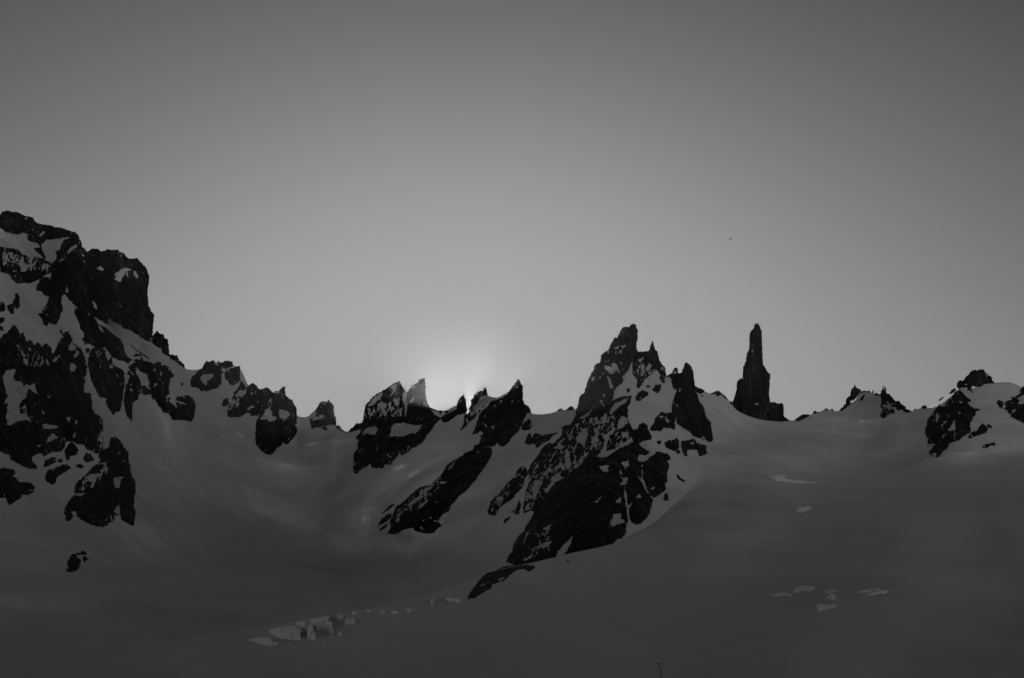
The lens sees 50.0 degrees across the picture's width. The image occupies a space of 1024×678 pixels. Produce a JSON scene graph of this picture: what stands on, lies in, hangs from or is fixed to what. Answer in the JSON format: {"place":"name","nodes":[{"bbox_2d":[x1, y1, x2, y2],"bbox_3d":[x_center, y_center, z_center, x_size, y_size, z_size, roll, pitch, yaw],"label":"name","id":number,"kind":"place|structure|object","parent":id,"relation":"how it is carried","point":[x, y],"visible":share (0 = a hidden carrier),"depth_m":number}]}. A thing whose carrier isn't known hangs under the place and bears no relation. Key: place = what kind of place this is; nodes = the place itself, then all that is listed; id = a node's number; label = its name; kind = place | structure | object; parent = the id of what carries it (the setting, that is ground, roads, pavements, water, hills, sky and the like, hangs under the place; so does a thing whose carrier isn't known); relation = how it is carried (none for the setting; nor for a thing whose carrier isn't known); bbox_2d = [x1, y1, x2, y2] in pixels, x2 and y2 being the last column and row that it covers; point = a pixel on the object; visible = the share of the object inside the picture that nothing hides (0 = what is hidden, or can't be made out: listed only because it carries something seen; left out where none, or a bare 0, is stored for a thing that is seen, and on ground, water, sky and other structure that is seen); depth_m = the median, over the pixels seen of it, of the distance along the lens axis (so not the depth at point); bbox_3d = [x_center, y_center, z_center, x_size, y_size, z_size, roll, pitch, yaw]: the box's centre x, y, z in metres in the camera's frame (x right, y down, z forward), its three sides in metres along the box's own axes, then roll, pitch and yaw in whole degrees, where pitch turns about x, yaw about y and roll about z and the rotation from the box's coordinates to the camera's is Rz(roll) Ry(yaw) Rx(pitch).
{"place":"outdoors","nodes":[
{"label":"outdoors","id":0,"kind":"place"},
{"bbox_2d":[0,272,1022,638],"bbox_3d":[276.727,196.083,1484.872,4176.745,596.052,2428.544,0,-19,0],"label":"mountain snow","id":1,"kind":"structure","parent":0,"point":[228,530],"depth_m":1274.92},
{"bbox_2d":[0,302,4,311],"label":"rock outcrop","id":2,"kind":"object","parent":1,"relation":"on","point":[2,306],"visible":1,"depth_m":1040.48},
{"bbox_2d":[0,317,4,331],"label":"rock outcrop","id":3,"kind":"object","parent":1,"relation":"on","point":[2,319],"visible":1,"depth_m":1014.56},
{"bbox_2d":[7,293,19,313],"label":"rock outcrop","id":4,"kind":"object","parent":1,"relation":"on","point":[14,304],"visible":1,"depth_m":1067.16},
{"bbox_2d":[0,468,35,504],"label":"rock outcrop","id":5,"kind":"object","parent":1,"relation":"on","point":[13,489],"visible":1,"depth_m":743.98},
{"bbox_2d":[0,210,81,283],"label":"mountain crag","id":6,"kind":"structure","parent":1,"relation":"on","point":[32,250],"depth_m":1211.83},
{"bbox_2d":[43,457,56,466],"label":"rock outcrop","id":7,"kind":"object","parent":1,"relation":"on","point":[50,461],"visible":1,"depth_m":892.24},
{"bbox_2d":[0,325,103,468],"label":"rock wall","id":8,"kind":"structure","parent":1,"relation":"on","point":[46,402],"depth_m":977.47},
{"bbox_2d":[45,464,70,484],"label":"rock outcrop","id":9,"kind":"object","parent":1,"relation":"on","point":[51,476],"visible":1,"depth_m":885.05},
{"bbox_2d":[64,442,77,460],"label":"rock outcrop","id":10,"kind":"object","parent":1,"relation":"on","point":[71,449],"visible":1,"depth_m":957.72},
{"bbox_2d":[66,553,80,571],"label":"rock outcrop","id":11,"kind":"object","parent":1,"relation":"on","point":[73,562],"visible":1,"depth_m":662.45},
{"bbox_2d":[83,453,93,461],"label":"rock outcrop","id":12,"kind":"object","parent":1,"relation":"on","point":[87,457],"visible":1,"depth_m":990.98},
{"bbox_2d":[36,247,153,341],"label":"rock buttress","id":13,"kind":"object","parent":1,"relation":"on","point":[104,286],"visible":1,"depth_m":1312.55},
{"bbox_2d":[64,437,135,526],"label":"rock outcrop","id":14,"kind":"object","parent":1,"relation":"on","point":[105,490],"visible":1,"depth_m":991.33},
{"bbox_2d":[74,308,131,363],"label":"rock rib","id":15,"kind":"object","parent":1,"relation":"on","point":[96,334],"visible":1,"depth_m":1284.21},
{"bbox_2d":[87,347,124,414],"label":"rock rib","id":16,"kind":"object","parent":1,"relation":"on","point":[107,377],"visible":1,"depth_m":1234.33},
{"bbox_2d":[123,362,141,421],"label":"rock rib","id":17,"kind":"object","parent":1,"relation":"on","point":[133,389],"visible":1,"depth_m":1348.91},
{"bbox_2d":[128,343,149,358],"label":"crack line","id":18,"kind":"object","parent":1,"relation":"on","point":[139,352],"visible":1,"depth_m":1416.70},
{"bbox_2d":[134,357,195,421],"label":"rock rib","id":19,"kind":"object","parent":1,"relation":"on","point":[159,376],"visible":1,"depth_m":1467.03},
{"bbox_2d":[152,331,184,368],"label":"jagged pinnacles","id":20,"kind":"object","parent":1,"relation":"on","point":[159,340],"visible":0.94,"depth_m":1401.51},
{"bbox_2d":[190,360,232,391],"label":"ring rock","id":21,"kind":"object","parent":1,"relation":"on","point":[207,377],"visible":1,"depth_m":1783.75},
{"bbox_2d":[222,398,228,406],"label":"rock outcrop","id":22,"kind":"object","parent":1,"relation":"on","point":[225,403],"visible":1,"depth_m":1822.44},
{"bbox_2d":[224,366,239,385],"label":"rock outcrop","id":23,"kind":"object","parent":1,"relation":"on","point":[232,376],"visible":1,"depth_m":1936.89},
{"bbox_2d":[235,432,246,437],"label":"ice block","id":24,"kind":"structure","parent":1,"relation":"on","point":[240,435],"depth_m":1854.71},
{"bbox_2d":[227,381,263,417],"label":"toothed ridge","id":25,"kind":"structure","parent":1,"relation":"on","point":[248,399],"depth_m":1958.69},
{"bbox_2d":[255,386,296,454],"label":"rock buttress","id":26,"kind":"object","parent":1,"relation":"on","point":[276,423],"visible":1,"depth_m":2049.38},
{"bbox_2d":[310,400,335,428],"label":"rock peak","id":27,"kind":"object","parent":1,"relation":"on","point":[322,414],"visible":1,"depth_m":2107.60},
{"bbox_2d":[348,423,363,432],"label":"rock outcrop","id":28,"kind":"object","parent":1,"relation":"on","point":[357,426],"visible":1,"depth_m":1956.64},
{"bbox_2d":[361,515,369,521],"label":"ice block","id":29,"kind":"structure","parent":1,"relation":"on","point":[365,518],"depth_m":1520.27},
{"bbox_2d":[361,507,375,511],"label":"ice block","id":30,"kind":"structure","parent":1,"relation":"on","point":[368,509],"depth_m":1526.36},
{"bbox_2d":[378,514,391,525],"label":"rock outcrop","id":31,"kind":"object","parent":1,"relation":"on","point":[385,518],"visible":1,"depth_m":1453.34},
{"bbox_2d":[382,503,395,513],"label":"rock outcrop","id":32,"kind":"object","parent":1,"relation":"on","point":[389,507],"visible":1,"depth_m":1459.66},
{"bbox_2d":[353,381,440,473],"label":"rock crag","id":33,"kind":"structure","parent":1,"relation":"on","point":[388,434],"depth_m":1801.46},
{"bbox_2d":[406,378,439,424],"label":"rock spire","id":34,"kind":"object","parent":1,"relation":"on","point":[419,411],"visible":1,"depth_m":1853.78},
{"bbox_2d":[388,445,491,533],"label":"diagonal rib","id":35,"kind":"object","parent":1,"relation":"on","point":[423,509],"visible":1,"depth_m":1377.41},
{"bbox_2d":[441,394,466,422],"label":"rock spire","id":36,"kind":"object","parent":1,"relation":"on","point":[461,408],"visible":1,"depth_m":1803.86},
{"bbox_2d":[460,388,489,430],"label":"rock peak","id":37,"kind":"object","parent":1,"relation":"on","point":[480,400],"visible":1,"depth_m":1823.63},
{"bbox_2d":[472,379,530,448],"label":"rock peak","id":38,"kind":"object","parent":1,"relation":"on","point":[500,421],"visible":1,"depth_m":1668.62},
{"bbox_2d":[487,466,526,515],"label":"rock rib","id":39,"kind":"object","parent":1,"relation":"on","point":[512,488],"visible":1,"depth_m":1153.44},
{"bbox_2d":[510,500,520,514],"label":"rock outcrop","id":40,"kind":"object","parent":1,"relation":"on","point":[516,511],"visible":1,"depth_m":1031.65},
{"bbox_2d":[521,419,533,430],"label":"rock outcrop","id":41,"kind":"object","parent":1,"relation":"on","point":[526,424],"visible":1,"depth_m":1533.59},
{"bbox_2d":[525,432,557,447],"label":"rock outcrop","id":42,"kind":"object","parent":1,"relation":"on","point":[537,440],"visible":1,"depth_m":1365.73},
{"bbox_2d":[562,425,569,433],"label":"rock outcrop","id":43,"kind":"object","parent":1,"relation":"on","point":[564,428],"visible":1,"depth_m":1296.65},
{"bbox_2d":[506,395,670,565],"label":"central crag","id":44,"kind":"structure","parent":1,"relation":"on","point":[597,476],"depth_m":966.97},
{"bbox_2d":[574,324,637,418],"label":"rock tower","id":45,"kind":"structure","parent":1,"relation":"on","point":[607,376],"depth_m":1393.62},
{"bbox_2d":[635,390,648,400],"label":"rock outcrop","id":46,"kind":"object","parent":1,"relation":"on","point":[641,395],"visible":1,"depth_m":1315.10},
{"bbox_2d":[632,341,666,387],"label":"rock peak","id":47,"kind":"object","parent":1,"relation":"on","point":[646,364],"visible":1,"depth_m":1471.90},
{"bbox_2d":[652,384,660,392],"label":"rock outcrop","id":48,"kind":"object","parent":1,"relation":"on","point":[656,388],"visible":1,"depth_m":1384.41},
{"bbox_2d":[650,411,675,430],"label":"rock outcrop","id":49,"kind":"object","parent":1,"relation":"on","point":[663,420],"visible":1,"depth_m":1274.51},
{"bbox_2d":[662,493,668,500],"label":"rock outcrop","id":50,"kind":"object","parent":1,"relation":"on","point":[665,498],"visible":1,"depth_m":1017.79},
{"bbox_2d":[664,438,679,450],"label":"rock outcrop","id":51,"kind":"object","parent":1,"relation":"on","point":[673,445],"visible":1,"depth_m":1228.21},
{"bbox_2d":[667,362,712,441],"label":"rock spire","id":52,"kind":"object","parent":1,"relation":"on","point":[688,412],"visible":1,"depth_m":1442.77},
{"bbox_2d":[681,437,706,456],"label":"rock outcrop","id":53,"kind":"object","parent":1,"relation":"on","point":[691,444],"visible":1,"depth_m":1315.51},
{"bbox_2d":[695,386,704,393],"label":"rock outcrop","id":54,"kind":"object","parent":1,"relation":"on","point":[699,390],"visible":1,"depth_m":1547.39},
{"bbox_2d":[711,391,720,396],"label":"rock outcrop","id":55,"kind":"object","parent":1,"relation":"on","point":[717,393],"visible":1,"depth_m":1661.67},
{"bbox_2d":[732,323,788,420],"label":"rock needle","id":56,"kind":"object","parent":1,"relation":"on","point":[751,398],"visible":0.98,"depth_m":1837.90},
{"bbox_2d":[794,414,808,420],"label":"rock outcrop","id":57,"kind":"object","parent":1,"relation":"on","point":[801,417],"visible":1,"depth_m":1869.35},
{"bbox_2d":[839,385,869,410],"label":"rock horn","id":58,"kind":"object","parent":1,"relation":"on","point":[855,392],"visible":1,"depth_m":1988.11},
{"bbox_2d":[880,386,911,418],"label":"rock horn","id":59,"kind":"object","parent":1,"relation":"on","point":[888,402],"visible":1,"depth_m":1859.05},
{"bbox_2d":[928,389,958,407],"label":"snow ridge","id":60,"kind":"structure","parent":1,"relation":"on","point":[937,403],"depth_m":2014.43},
{"bbox_2d":[925,390,979,456],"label":"rock crag","id":61,"kind":"structure","parent":1,"relation":"on","point":[949,422],"depth_m":1616.47},
{"bbox_2d":[957,369,993,392],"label":"rock crag","id":62,"kind":"structure","parent":1,"relation":"on","point":[978,378],"depth_m":1757.03},
{"bbox_2d":[968,423,987,437],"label":"rock outcrop","id":63,"kind":"object","parent":1,"relation":"on","point":[982,428],"visible":1,"depth_m":1553.08},
{"bbox_2d":[983,443,994,447],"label":"rock outcrop","id":64,"kind":"object","parent":1,"relation":"on","point":[988,445],"visible":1,"depth_m":1492.82},
{"bbox_2d":[996,400,1003,408],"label":"rock outcrop","id":65,"kind":"object","parent":1,"relation":"on","point":[1000,403],"visible":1,"depth_m":1671.57},
{"bbox_2d":[1004,386,1023,422],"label":"rock crag","id":66,"kind":"structure","parent":1,"relation":"on","point":[1014,407],"depth_m":1657.42},
{"bbox_2d":[0,418,1023,677],"bbox_3d":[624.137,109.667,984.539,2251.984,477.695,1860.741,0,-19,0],"label":"glacier","id":67,"kind":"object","parent":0,"point":[702,570],"visible":0.99,"depth_m":364.30},
{"bbox_2d":[248,637,277,645],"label":"ice block","id":68,"kind":"structure","parent":67,"relation":"on","point":[267,641],"depth_m":239.18},
{"bbox_2d":[268,626,301,640],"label":"ice block","id":69,"kind":"structure","parent":67,"relation":"on","point":[290,632],"depth_m":262.18},
{"bbox_2d":[306,624,316,639],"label":"ice block","id":70,"kind":"structure","parent":67,"relation":"on","point":[310,634],"depth_m":248.75},
{"bbox_2d":[294,615,332,631],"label":"ice block","id":71,"kind":"structure","parent":67,"relation":"on","point":[323,623],"depth_m":289.91},
{"bbox_2d":[336,615,342,620],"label":"ice block","id":72,"kind":"structure","parent":67,"relation":"on","point":[339,617],"depth_m":316.63},
{"bbox_2d":[343,617,355,625],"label":"ice block","id":73,"kind":"structure","parent":67,"relation":"on","point":[347,620],"depth_m":288.48},
{"bbox_2d":[445,597,459,602],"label":"ice block","id":74,"kind":"structure","parent":67,"relation":"on","point":[454,600],"depth_m":384.70},
{"bbox_2d":[467,565,535,600],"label":"rock ridge","id":75,"kind":"object","parent":67,"relation":"on","point":[486,581],"visible":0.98,"depth_m":486.41},
{"bbox_2d":[771,592,791,596],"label":"ice block","id":76,"kind":"structure","parent":67,"relation":"on","point":[779,594],"depth_m":374.73},
{"bbox_2d":[767,474,815,482],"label":"ice block","id":77,"kind":"structure","parent":67,"relation":"on","point":[777,477],"depth_m":1275.44},
{"bbox_2d":[795,506,811,512],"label":"ice block","id":78,"kind":"structure","parent":67,"relation":"on","point":[800,509],"depth_m":927.24},
{"bbox_2d":[793,585,816,592],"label":"ice block","id":79,"kind":"structure","parent":67,"relation":"on","point":[803,588],"depth_m":380.89},
{"bbox_2d":[816,604,837,611],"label":"ice block","id":80,"kind":"structure","parent":67,"relation":"on","point":[821,607],"depth_m":289.52},
{"bbox_2d":[825,593,836,599],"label":"ice block","id":81,"kind":"structure","parent":67,"relation":"on","point":[831,597],"depth_m":326.95},
{"bbox_2d":[856,588,880,593],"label":"ice block","id":82,"kind":"structure","parent":67,"relation":"on","point":[866,590],"depth_m":339.73},
{"bbox_2d":[865,590,886,595],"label":"ice block","id":83,"kind":"structure","parent":67,"relation":"on","point":[880,592],"depth_m":330.38},
{"bbox_2d":[0,0,1023,431],"label":"sky","id":84,"kind":"structure","parent":0,"point":[341,202]}
]}

